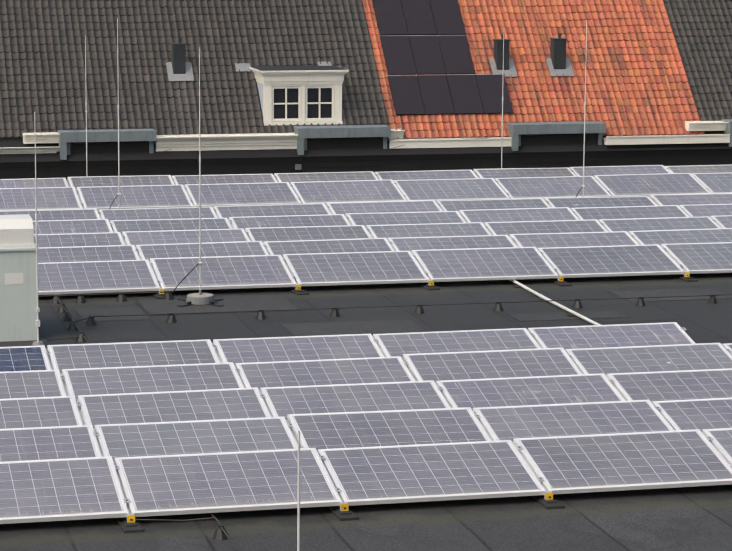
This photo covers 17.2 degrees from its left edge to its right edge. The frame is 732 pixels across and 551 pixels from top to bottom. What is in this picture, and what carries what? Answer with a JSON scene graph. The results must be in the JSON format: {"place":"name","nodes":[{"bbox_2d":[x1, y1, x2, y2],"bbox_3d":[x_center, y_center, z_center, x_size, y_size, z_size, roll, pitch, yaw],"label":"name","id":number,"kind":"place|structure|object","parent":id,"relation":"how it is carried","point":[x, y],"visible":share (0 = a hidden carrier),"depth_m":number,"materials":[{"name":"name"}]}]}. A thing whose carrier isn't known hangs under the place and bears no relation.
{"place":"outdoors","nodes":[
{"label":"outdoors","id":0,"kind":"place"},
{"bbox_2d":[0,273,731,550],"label":"flat roof","id":1,"kind":"structure","parent":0,"point":[697,518],"depth_m":19.23,"materials":[{"name":"grey asphalt"}]},
{"bbox_2d":[0,214,38,341],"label":"equipment cabinet","id":2,"kind":"object","parent":1,"relation":"on","point":[18,303],"visible":1,"depth_m":26.02,"materials":[{"name":"white metal"}]},
{"bbox_2d":[0,133,731,179],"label":"parapet wall","id":3,"kind":"structure","parent":1,"relation":"on","point":[311,164],"depth_m":40.29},
{"bbox_2d":[32,18,731,550],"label":"lightning protection","id":4,"kind":"object","parent":1,"relation":"on","point":[220,532],"visible":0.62,"depth_m":28.19,"materials":[{"name":"metal"}]},
{"bbox_2d":[46,168,731,532],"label":"panel mounting brackets","id":5,"kind":"object","parent":1,"relation":"on","point":[340,512],"visible":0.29,"depth_m":21.32,"materials":[{"name":"silver metal"}]},
{"bbox_2d":[0,166,731,523],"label":"pv frames","id":6,"kind":"object","parent":5,"relation":"on","point":[144,514],"visible":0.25,"depth_m":20.99,"materials":[{"name":"silver metal"}]},
{"bbox_2d":[0,164,731,519],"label":"solar panels","id":7,"kind":"object","parent":6,"relation":"in","point":[186,424],"visible":0.98,"depth_m":23.67,"materials":[{"name":"glass"}]},
{"bbox_2d":[73,287,731,335],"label":"roof patches","id":8,"kind":"object","parent":1,"relation":"on","point":[236,303],"visible":0.88,"depth_m":28.03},
{"bbox_2d":[510,280,600,324],"bbox_3d":[2.369,0.416,28.017,0.160,0.062,6.100,-2,9,-14],"label":"cable conduit","id":9,"kind":"object","parent":1,"relation":"on","point":[541,296],"visible":0.46,"depth_m":28.42,"materials":[{"name":"white plastic"}]},
{"label":"ground","id":10,"kind":"structure","parent":0,"visible":0},
{"bbox_2d":[0,5,731,162],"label":"wall","id":11,"kind":"structure","parent":10,"relation":"on","point":[5,142],"depth_m":40.08,"materials":[{"name":"black"}]},
{"bbox_2d":[0,121,729,153],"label":"gutters","id":12,"kind":"object","parent":11,"relation":"on","point":[254,141],"visible":0.88,"depth_m":39.98,"materials":[{"name":"beige paint"}]},
{"bbox_2d":[0,0,731,138],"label":"roof tiles","id":13,"kind":"object","parent":11,"relation":"on","point":[42,59],"visible":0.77,"depth_m":41.30,"materials":[{"name":"grey tile"}]},
{"bbox_2d":[235,62,348,125],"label":"dormer","id":14,"kind":"object","parent":13,"relation":"on","point":[299,95],"visible":0.98,"depth_m":40.28,"materials":[{"name":"beige paint"}]},
{"bbox_2d":[372,0,512,114],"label":"solar panels","id":15,"kind":"object","parent":13,"relation":"on","point":[434,40],"visible":0.96,"depth_m":41.56,"materials":[{"name":"black glass"}]},
{"bbox_2d":[166,33,573,80],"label":"roof vents","id":16,"kind":"object","parent":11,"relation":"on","point":[179,67],"visible":0.96,"depth_m":41.76,"materials":[{"name":"metal"}]},
{"bbox_2d":[57,119,731,159],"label":"wall caps","id":17,"kind":"object","parent":11,"relation":"on","point":[515,130],"depth_m":40.08,"materials":[{"name":"grey metal"}]}
]}

